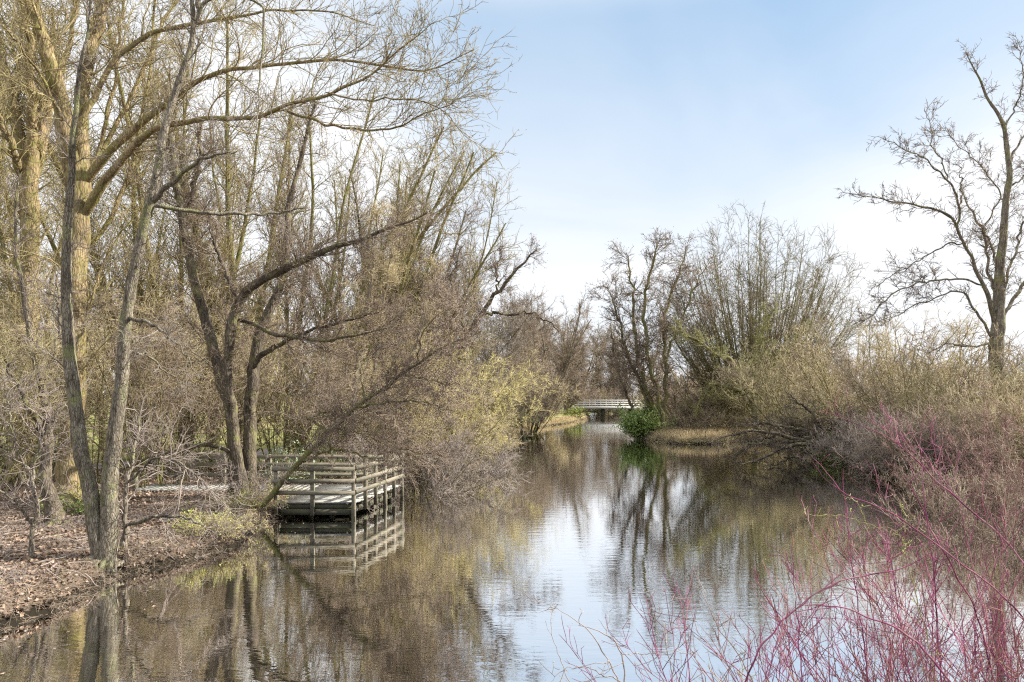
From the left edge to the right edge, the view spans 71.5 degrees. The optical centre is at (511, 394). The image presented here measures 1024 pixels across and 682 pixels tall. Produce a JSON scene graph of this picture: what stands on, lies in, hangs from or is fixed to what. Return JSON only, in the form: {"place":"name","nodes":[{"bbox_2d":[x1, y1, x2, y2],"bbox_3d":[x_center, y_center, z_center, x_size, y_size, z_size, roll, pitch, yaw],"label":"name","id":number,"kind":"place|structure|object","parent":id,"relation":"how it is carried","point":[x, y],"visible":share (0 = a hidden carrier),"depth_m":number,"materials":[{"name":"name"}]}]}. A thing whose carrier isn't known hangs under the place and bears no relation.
{"place":"outdoors","nodes":[
{"label":"outdoors","id":0,"kind":"place"},
{"bbox_2d":[0,397,1022,627],"bbox_3d":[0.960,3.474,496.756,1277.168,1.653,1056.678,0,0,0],"label":"ground","id":1,"kind":"structure","parent":0,"point":[31,611],"depth_m":14.85,"materials":[{"name":"soil"}]},
{"bbox_2d":[0,17,51,378],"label":"ash tree","id":2,"kind":"object","parent":1,"relation":"on","point":[2,156],"visible":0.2,"depth_m":34.06,"materials":[{"name":"brown plant"}]},
{"bbox_2d":[0,168,90,525],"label":"hawthorn tree","id":3,"kind":"object","parent":1,"relation":"on","point":[49,505],"visible":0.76,"depth_m":16.82,"materials":[{"name":"brown plant"}]},
{"bbox_2d":[0,301,92,486],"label":"thicket shrub","id":4,"kind":"object","parent":1,"relation":"on","point":[16,417],"visible":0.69,"depth_m":16.53,"materials":[{"name":"brown plant"}]},
{"bbox_2d":[0,0,96,483],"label":"lime tree","id":5,"kind":"object","parent":1,"relation":"on","point":[28,160],"visible":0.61,"depth_m":24.76,"materials":[{"name":"brown plant"}]},
{"bbox_2d":[0,12,111,445],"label":"ash tree","id":6,"kind":"object","parent":1,"relation":"on","point":[2,243],"visible":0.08,"depth_m":34.85,"materials":[{"name":"brown plant"}]},
{"bbox_2d":[0,319,142,488],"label":"thicket shrub","id":7,"kind":"object","parent":1,"relation":"on","point":[32,458],"visible":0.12,"depth_m":22.67,"materials":[{"name":"brown plant"}]},
{"bbox_2d":[0,43,191,450],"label":"ash tree","id":8,"kind":"object","parent":1,"relation":"on","point":[53,245],"visible":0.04,"depth_m":35.13,"materials":[{"name":"brown plant"}]},
{"bbox_2d":[0,0,195,464],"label":"ash tree","id":9,"kind":"object","parent":1,"relation":"on","point":[93,255],"visible":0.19,"depth_m":28.66,"materials":[{"name":"brown plant"}]},
{"bbox_2d":[0,254,266,484],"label":"thicket shrub","id":10,"kind":"object","parent":1,"relation":"on","point":[97,390],"visible":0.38,"depth_m":22.96,"materials":[{"name":"brown plant"}]},
{"bbox_2d":[0,498,270,639],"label":"fallen sticks","id":11,"kind":"object","parent":1,"relation":"on","point":[45,538],"visible":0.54,"depth_m":15.30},
{"bbox_2d":[6,289,280,470],"bbox_3d":[-13.916,-0.553,26.699,5.788,7.320,9.770,0,0,31],"label":"thicket shrub","id":12,"kind":"object","parent":1,"relation":"on","point":[199,354],"visible":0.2,"depth_m":27.70,"materials":[{"name":"brown plant"}]},
{"bbox_2d":[1,0,305,582],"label":"alder tree","id":13,"kind":"object","parent":1,"relation":"on","point":[102,510],"visible":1,"depth_m":13.16,"materials":[{"name":"brown plant"}]},
{"bbox_2d":[0,274,306,487],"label":"thicket shrub","id":14,"kind":"object","parent":1,"relation":"on","point":[168,404],"visible":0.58,"depth_m":22.55,"materials":[{"name":"brown plant"}]},
{"bbox_2d":[61,388,258,560],"bbox_3d":[-6.544,1.633,13.879,3.771,3.670,2.146,0,0,20],"label":"sapling","id":15,"kind":"object","parent":1,"relation":"on","point":[124,512],"visible":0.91,"depth_m":13.90,"materials":[{"name":"grey plant"}]},
{"bbox_2d":[55,0,316,461],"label":"ash tree","id":16,"kind":"object","parent":1,"relation":"on","point":[140,195],"visible":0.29,"depth_m":29.80,"materials":[{"name":"brown plant"}]},
{"bbox_2d":[166,506,246,540],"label":"ivy bush","id":17,"kind":"object","parent":1,"relation":"on","point":[186,524],"visible":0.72,"depth_m":15.70,"materials":[{"name":"green plant"}]},
{"bbox_2d":[86,290,329,472],"bbox_3d":[-11.594,-0.273,27.086,8.694,6.746,8.258,0,0,0],"label":"thicket shrub","id":18,"kind":"object","parent":1,"relation":"on","point":[181,422],"visible":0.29,"depth_m":26.16,"materials":[{"name":"brown plant"}]},
{"bbox_2d":[102,0,316,460],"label":"ash tree","id":19,"kind":"object","parent":1,"relation":"on","point":[227,174],"visible":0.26,"depth_m":30.30,"materials":[{"name":"brown plant"}]},
{"bbox_2d":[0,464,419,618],"bbox_3d":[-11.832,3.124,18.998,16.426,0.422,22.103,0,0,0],"label":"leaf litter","id":20,"kind":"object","parent":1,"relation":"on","point":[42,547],"visible":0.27,"depth_m":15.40,"materials":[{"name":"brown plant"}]},
{"bbox_2d":[0,363,102,557],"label":"sapling","id":21,"kind":"object","parent":20,"relation":"on","point":[33,488],"visible":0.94,"depth_m":13.39,"materials":[{"name":"brown plant"}]},
{"bbox_2d":[0,271,436,431],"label":"wood","id":22,"kind":"object","parent":1,"relation":"on","point":[269,361],"visible":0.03,"depth_m":64.30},
{"bbox_2d":[155,447,309,509],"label":"bramble bush","id":23,"kind":"object","parent":1,"relation":"on","point":[255,488],"visible":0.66,"depth_m":19.88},
{"bbox_2d":[203,507,272,545],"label":"bramble bush","id":24,"kind":"object","parent":1,"relation":"on","point":[249,525],"visible":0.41,"depth_m":16.20,"materials":[{"name":"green plant"}]},
{"bbox_2d":[98,280,382,462],"bbox_3d":[-11.683,-0.655,30.477,10.473,7.555,10.908,0,0,-38],"label":"thicket shrub","id":25,"kind":"object","parent":1,"relation":"on","point":[348,328],"visible":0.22,"depth_m":28.54,"materials":[{"name":"brown plant"}]},
{"bbox_2d":[164,87,322,444],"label":"ash tree","id":26,"kind":"object","parent":1,"relation":"on","point":[207,174],"visible":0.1,"depth_m":41.63,"materials":[{"name":"brown plant"}]},
{"bbox_2d":[0,443,502,631],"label":"bank fringe","id":27,"kind":"object","parent":1,"relation":"on","point":[98,573],"visible":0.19,"depth_m":13.11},
{"bbox_2d":[205,474,297,508],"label":"ivy bush","id":28,"kind":"object","parent":1,"relation":"on","point":[246,501],"visible":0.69,"depth_m":19.15,"materials":[{"name":"green plant"}]},
{"bbox_2d":[0,0,526,505],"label":"poplar tree","id":29,"kind":"object","parent":1,"relation":"on","point":[86,170],"visible":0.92,"depth_m":19.43,"materials":[{"name":"brown plant"}]},
{"bbox_2d":[131,450,404,518],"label":"timber deck","id":30,"kind":"structure","parent":1,"relation":"on","point":[330,506],"depth_m":20.54,"materials":[{"name":"grey wood"}]},
{"bbox_2d":[95,76,458,498],"bbox_3d":[-6.573,-3.342,20.925,10.490,13.565,6.161,0,0,0],"label":"alder tree","id":31,"kind":"object","parent":1,"relation":"on","point":[222,368],"visible":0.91,"depth_m":20.33,"materials":[{"name":"brown plant"}]},
{"bbox_2d":[171,305,390,462],"bbox_3d":[-9.522,-0.177,29.642,8.222,6.572,9.408,0,0,-37],"label":"thicket shrub","id":32,"kind":"object","parent":1,"relation":"on","point":[267,443],"visible":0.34,"depth_m":28.03,"materials":[{"name":"brown plant"}]},
{"bbox_2d":[257,431,351,482],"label":"evergreen bush","id":33,"kind":"object","parent":1,"relation":"on","point":[288,461],"visible":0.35,"depth_m":24.40,"materials":[{"name":"green plant"}]},
{"bbox_2d":[200,274,425,462],"bbox_3d":[-8.546,-1.025,31.252,10.381,8.275,8.488,0,0,0],"label":"thicket shrub","id":34,"kind":"object","parent":1,"relation":"on","point":[273,316],"visible":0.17,"depth_m":30.64,"materials":[{"name":"brown plant"}]},
{"bbox_2d":[257,332,437,478],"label":"thicket shrub","id":35,"kind":"object","parent":1,"relation":"on","point":[330,363],"visible":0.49,"depth_m":25.31,"materials":[{"name":"brown plant"}]},
{"bbox_2d":[225,76,510,454],"bbox_3d":[-7.245,-6.069,35.136,14.494,19.331,8.699,0,0,0],"label":"maple tree","id":36,"kind":"object","parent":1,"relation":"on","point":[341,213],"visible":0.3,"depth_m":33.56,"materials":[{"name":"brown plant"}]},
{"bbox_2d":[338,196,397,471],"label":"young birch","id":37,"kind":"object","parent":1,"relation":"on","point":[373,266],"visible":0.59,"depth_m":27.26,"materials":[{"name":"brown plant"}]},
{"bbox_2d":[237,143,499,446],"bbox_3d":[-7.879,-4.688,38.776,14.985,16.574,8.283,0,0,-38],"label":"willow tree","id":38,"kind":"object","parent":1,"relation":"on","point":[367,193],"visible":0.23,"depth_m":37.34,"materials":[{"name":"brown plant"}]},
{"bbox_2d":[241,266,501,507],"bbox_3d":[-3.649,-0.314,18.845,6.884,6.798,4.296,0,0,0],"label":"leaning alder","id":39,"kind":"object","parent":1,"relation":"on","point":[334,427],"visible":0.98,"depth_m":18.67,"materials":[{"name":"brown plant"}]},
{"bbox_2d":[268,326,479,461],"bbox_3d":[-5.721,0.181,29.851,8.837,5.881,8.927,0,0,0],"label":"willow bush","id":40,"kind":"object","parent":1,"relation":"on","point":[416,414],"visible":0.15,"depth_m":28.27,"materials":[{"name":"brown plant"}]},
{"bbox_2d":[347,215,415,461],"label":"young birch","id":41,"kind":"object","parent":1,"relation":"on","point":[388,270],"visible":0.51,"depth_m":27.70,"materials":[{"name":"brown plant"}]},
{"bbox_2d":[302,117,497,453],"bbox_3d":[-6.376,-5.819,36.497,10.473,18.827,9.827,0,0,24],"label":"maple tree","id":42,"kind":"object","parent":1,"relation":"on","point":[413,250],"visible":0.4,"depth_m":36.30,"materials":[{"name":"brown plant"}]},
{"bbox_2d":[333,193,468,451],"bbox_3d":[-5.364,-3.039,35.997,7.162,13.271,8.997,0,0,26],"label":"willow tree","id":43,"kind":"object","parent":1,"relation":"on","point":[414,267],"visible":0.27,"depth_m":34.82,"materials":[{"name":"brown plant"}]},
{"bbox_2d":[284,293,518,435],"bbox_3d":[-5.122,-1.063,35.506,9.426,8.349,10.258,0,0,24],"label":"willow bush","id":44,"kind":"object","parent":1,"relation":"on","point":[474,347],"visible":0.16,"depth_m":35.75,"materials":[{"name":"brown plant"}]},
{"bbox_2d":[378,253,452,470],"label":"young birch","id":45,"kind":"object","parent":1,"relation":"on","point":[428,290],"visible":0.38,"depth_m":28.41,"materials":[{"name":"brown plant"}]},
{"bbox_2d":[325,370,526,478],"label":"willow bush","id":46,"kind":"object","parent":1,"relation":"on","point":[480,427],"visible":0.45,"depth_m":28.54,"materials":[{"name":"brown plant"}]},
{"bbox_2d":[322,410,534,512],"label":"willow bush","id":47,"kind":"object","parent":1,"relation":"on","point":[444,485],"visible":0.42,"depth_m":24.87,"materials":[{"name":"brown plant"}]},
{"bbox_2d":[349,133,529,431],"bbox_3d":[-4.198,-4.922,39.497,10.169,17.056,11.117,0,0,-21],"label":"ash tree","id":48,"kind":"object","parent":1,"relation":"on","point":[475,275],"visible":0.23,"depth_m":37.91,"materials":[{"name":"brown plant"}]},
{"bbox_2d":[352,325,552,454],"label":"willow bush","id":49,"kind":"object","parent":1,"relation":"on","point":[498,385],"visible":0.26,"depth_m":33.36,"materials":[{"name":"green plant"}]},
{"bbox_2d":[382,425,523,477],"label":"willow bush","id":50,"kind":"object","parent":1,"relation":"on","point":[506,459],"visible":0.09,"depth_m":30.73,"materials":[{"name":"brown plant"}]},
{"bbox_2d":[391,241,530,423],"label":"willow tree","id":51,"kind":"object","parent":1,"relation":"on","point":[500,336],"visible":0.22,"depth_m":43.14,"materials":[{"name":"brown plant"}]},
{"bbox_2d":[387,349,562,459],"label":"willow bush","id":52,"kind":"object","parent":1,"relation":"on","point":[520,398],"visible":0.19,"depth_m":36.17,"materials":[{"name":"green plant"}]},
{"bbox_2d":[412,240,554,407],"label":"willow tree","id":53,"kind":"object","parent":1,"relation":"on","point":[517,338],"visible":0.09,"depth_m":45.61,"materials":[{"name":"brown plant"}]},
{"bbox_2d":[434,233,565,418],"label":"reaching tree","id":54,"kind":"object","parent":1,"relation":"on","point":[494,265],"visible":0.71,"depth_m":35.92,"materials":[{"name":"brown plant"}]},
{"bbox_2d":[464,380,542,437],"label":"bank bush","id":55,"kind":"object","parent":1,"relation":"on","point":[520,415],"visible":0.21,"depth_m":52.51,"materials":[{"name":"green plant"}]},
{"bbox_2d":[464,286,550,398],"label":"bare tree","id":56,"kind":"object","parent":1,"relation":"on","point":[534,318],"visible":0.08,"depth_m":88.66,"materials":[{"name":"brown plant"}]},
{"bbox_2d":[465,292,553,414],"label":"bare tree","id":57,"kind":"object","parent":1,"relation":"on","point":[526,326],"visible":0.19,"depth_m":80.66,"materials":[{"name":"brown plant"}]},
{"bbox_2d":[465,326,560,425],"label":"bank bush","id":58,"kind":"object","parent":1,"relation":"on","point":[531,358],"visible":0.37,"depth_m":66.46,"materials":[{"name":"brown plant"}]},
{"bbox_2d":[476,363,581,432],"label":"bank bush","id":59,"kind":"object","parent":1,"relation":"on","point":[545,404],"visible":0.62,"depth_m":60.75,"materials":[{"name":"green plant"}]},
{"bbox_2d":[494,286,596,416],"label":"bare tree","id":60,"kind":"object","parent":1,"relation":"on","point":[567,364],"visible":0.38,"depth_m":93.64,"materials":[{"name":"brown plant"}]},
{"bbox_2d":[540,319,611,414],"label":"bare tree","id":61,"kind":"object","parent":1,"relation":"on","point":[576,396],"visible":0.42,"depth_m":102.88,"materials":[{"name":"brown plant"}]},
{"bbox_2d":[559,400,641,415],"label":"footbridge","id":62,"kind":"object","parent":1,"relation":"on","point":[602,408],"visible":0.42,"depth_m":110.03,"materials":[{"name":"white paint"}]},
{"bbox_2d":[578,328,633,405],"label":"bare tree","id":63,"kind":"object","parent":1,"relation":"on","point":[597,369],"visible":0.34,"depth_m":127.63,"materials":[{"name":"brown plant"}]},
{"bbox_2d":[586,316,675,410],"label":"bare tree","id":64,"kind":"object","parent":1,"relation":"on","point":[614,370],"visible":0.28,"depth_m":124.01,"materials":[{"name":"brown plant"}]},
{"bbox_2d":[513,564,752,681],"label":"budding shrub","id":65,"kind":"object","parent":1,"relation":"on","point":[721,624],"visible":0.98,"depth_m":4.92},
{"bbox_2d":[610,399,677,438],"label":"laurel bush","id":66,"kind":"object","parent":1,"relation":"on","point":[637,425],"visible":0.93,"depth_m":53.28,"materials":[{"name":"green plant"}]},
{"bbox_2d":[585,226,733,432],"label":"alder tree","id":67,"kind":"object","parent":1,"relation":"on","point":[632,366],"visible":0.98,"depth_m":53.17,"materials":[{"name":"brown plant"}]},
{"bbox_2d":[660,373,722,427],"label":"thicket shrub","id":68,"kind":"object","parent":1,"relation":"on","point":[688,390],"visible":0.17,"depth_m":61.94,"materials":[{"name":"brown plant"}]},
{"bbox_2d":[659,401,732,430],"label":"brush pile","id":69,"kind":"object","parent":1,"relation":"on","point":[680,422],"visible":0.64,"depth_m":56.39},
{"bbox_2d":[648,424,787,438],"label":"straw grass","id":70,"kind":"structure","parent":1,"relation":"on","point":[685,432],"depth_m":51.40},
{"bbox_2d":[675,378,790,429],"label":"thicket shrub","id":71,"kind":"object","parent":1,"relation":"on","point":[720,405],"visible":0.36,"depth_m":57.21,"materials":[{"name":"brown plant"}]},
{"bbox_2d":[561,559,910,681],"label":"crimson dogwood","id":72,"kind":"object","parent":1,"relation":"on","point":[762,662],"visible":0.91,"depth_m":5.44,"materials":[{"name":"plant"}]},
{"bbox_2d":[640,430,837,461],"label":"straw fringe","id":73,"kind":"object","parent":1,"relation":"on","point":[685,439],"visible":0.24,"depth_m":49.20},
{"bbox_2d":[668,291,813,429],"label":"crooked willow","id":74,"kind":"object","parent":1,"relation":"on","point":[759,337],"visible":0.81,"depth_m":51.48,"materials":[{"name":"brown plant"}]},
{"bbox_2d":[640,199,890,429],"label":"domed willow","id":75,"kind":"object","parent":1,"relation":"on","point":[755,297],"visible":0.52,"depth_m":57.61,"materials":[{"name":"brown plant"}]},
{"bbox_2d":[700,355,840,433],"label":"thicket shrub","id":76,"kind":"object","parent":1,"relation":"on","point":[744,399],"visible":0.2,"depth_m":52.62,"materials":[{"name":"brown plant"}]},
{"bbox_2d":[708,384,847,469],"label":"fallen willow","id":77,"kind":"object","parent":1,"relation":"on","point":[795,441],"visible":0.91,"depth_m":33.78,"materials":[{"name":"brown plant"}]},
{"bbox_2d":[767,400,866,459],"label":"thicket shrub","id":78,"kind":"object","parent":1,"relation":"on","point":[791,424],"visible":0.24,"depth_m":37.44,"materials":[{"name":"brown plant"}]},
{"bbox_2d":[712,333,923,448],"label":"thicket shrub","id":79,"kind":"object","parent":1,"relation":"on","point":[769,387],"visible":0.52,"depth_m":43.80,"materials":[{"name":"brown plant"}]},
{"bbox_2d":[634,528,1005,681],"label":"crimson dogwood","id":80,"kind":"object","parent":1,"relation":"on","point":[790,659],"visible":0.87,"depth_m":5.63,"materials":[{"name":"plant"}]},
{"bbox_2d":[709,303,965,420],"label":"thicket shrub","id":81,"kind":"object","parent":1,"relation":"on","point":[799,339],"visible":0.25,"depth_m":45.36,"materials":[{"name":"brown plant"}]},
{"bbox_2d":[653,318,1023,422],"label":"wood","id":82,"kind":"object","parent":1,"relation":"on","point":[961,356],"visible":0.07,"depth_m":71.39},
{"bbox_2d":[783,390,912,455],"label":"thicket shrub","id":83,"kind":"object","parent":1,"relation":"on","point":[800,416],"visible":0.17,"depth_m":36.70,"materials":[{"name":"brown plant"}]},
{"bbox_2d":[689,486,1023,681],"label":"crimson dogwood","id":84,"kind":"object","parent":1,"relation":"on","point":[919,630],"visible":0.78,"depth_m":5.64,"materials":[{"name":"plant"}]},
{"bbox_2d":[729,312,1005,441],"bbox_3d":[18.317,-0.796,38.548,11.548,7.847,11.365,0,0,-8],"label":"thicket shrub","id":85,"kind":"object","parent":1,"relation":"on","point":[816,393],"visible":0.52,"depth_m":37.12,"materials":[{"name":"brown plant"}]},
{"bbox_2d":[804,494,942,681],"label":"lichened branch shrub","id":86,"kind":"object","parent":1,"relation":"on","point":[902,548],"visible":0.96,"depth_m":5.21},
{"bbox_2d":[732,380,1023,681],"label":"crimson dogwood","id":87,"kind":"object","parent":1,"relation":"on","point":[900,630],"visible":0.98,"depth_m":5.11,"materials":[{"name":"plant"}]},
{"bbox_2d":[796,396,960,474],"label":"thicket shrub","id":88,"kind":"object","parent":1,"relation":"on","point":[847,436],"visible":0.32,"depth_m":31.38,"materials":[{"name":"brown plant"}]},
{"bbox_2d":[750,463,1023,681],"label":"crimson dogwood","id":89,"kind":"object","parent":1,"relation":"on","point":[1018,659],"visible":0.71,"depth_m":5.55,"materials":[{"name":"plant"}]},
{"bbox_2d":[757,564,1023,681],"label":"crimson dogwood","id":90,"kind":"object","parent":1,"relation":"on","point":[967,656],"visible":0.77,"depth_m":5.28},
{"bbox_2d":[788,433,1022,503],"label":"bank undergrowth","id":91,"kind":"object","parent":1,"relation":"on","point":[957,472],"visible":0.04,"depth_m":26.09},
{"bbox_2d":[789,298,1023,431],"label":"thicket shrub","id":92,"kind":"object","parent":1,"relation":"on","point":[878,346],"visible":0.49,"depth_m":35.06,"materials":[{"name":"brown plant"}]},
{"bbox_2d":[795,437,1023,681],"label":"crimson dogwood","id":93,"kind":"object","parent":1,"relation":"on","point":[969,648],"visible":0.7,"depth_m":6.35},
{"bbox_2d":[831,412,1012,482],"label":"thicket shrub","id":94,"kind":"object","parent":1,"relation":"on","point":[867,455],"visible":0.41,"depth_m":27.69,"materials":[{"name":"brown plant"}]},
{"bbox_2d":[822,318,1023,436],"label":"thicket shrub","id":95,"kind":"object","parent":1,"relation":"on","point":[861,387],"visible":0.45,"depth_m":32.45,"materials":[{"name":"brown plant"}]},
{"bbox_2d":[829,466,1023,566],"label":"purple dogwood","id":96,"kind":"object","parent":1,"relation":"on","point":[957,529],"visible":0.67,"depth_m":16.11,"materials":[{"name":"plant"}]},
{"bbox_2d":[831,394,1023,526],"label":"purple dogwood","id":97,"kind":"object","parent":1,"relation":"on","point":[966,466],"visible":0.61,"depth_m":19.70,"materials":[{"name":"plant"}]},
{"bbox_2d":[834,32,1023,403],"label":"lone tall tree","id":98,"kind":"object","parent":1,"relation":"on","point":[998,310],"visible":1,"depth_m":32.73,"materials":[{"name":"grey plant"}]},
{"bbox_2d":[839,389,1023,476],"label":"thicket shrub","id":99,"kind":"object","parent":1,"relation":"on","point":[907,430],"visible":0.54,"depth_m":26.75,"materials":[{"name":"brown plant"}]},
{"bbox_2d":[846,345,1023,462],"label":"thicket shrub","id":100,"kind":"object","parent":1,"relation":"on","point":[913,380],"visible":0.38,"depth_m":30.08,"materials":[{"name":"brown plant"}]},
{"bbox_2d":[878,452,1023,535],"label":"purple dogwood","id":101,"kind":"object","parent":1,"relation":"on","point":[928,490],"visible":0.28,"depth_m":19.84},
{"bbox_2d":[884,336,1023,465],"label":"thicket shrub","id":102,"kind":"object","parent":1,"relation":"on","point":[997,374],"visible":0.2,"depth_m":31.04,"materials":[{"name":"brown plant"}]},
{"bbox_2d":[893,417,1023,539],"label":"purple dogwood","id":103,"kind":"object","parent":1,"relation":"on","point":[1000,470],"visible":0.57,"depth_m":17.55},
{"bbox_2d":[894,363,1023,473],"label":"thicket shrub","id":104,"kind":"object","parent":1,"relation":"on","point":[1021,414],"visible":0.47,"depth_m":26.05,"materials":[{"name":"brown plant"}]},
{"bbox_2d":[913,372,1023,519],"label":"purple dogwood","id":105,"kind":"object","parent":1,"relation":"on","point":[984,415],"visible":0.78,"depth_m":19.08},
{"bbox_2d":[0,412,1023,681],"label":"water","id":106,"kind":"structure","parent":0,"point":[596,520],"depth_m":12.70,"materials":[{"name":"liquid"}]},
{"bbox_2d":[0,0,1023,395],"label":"sky","id":107,"kind":"structure","parent":0,"point":[638,116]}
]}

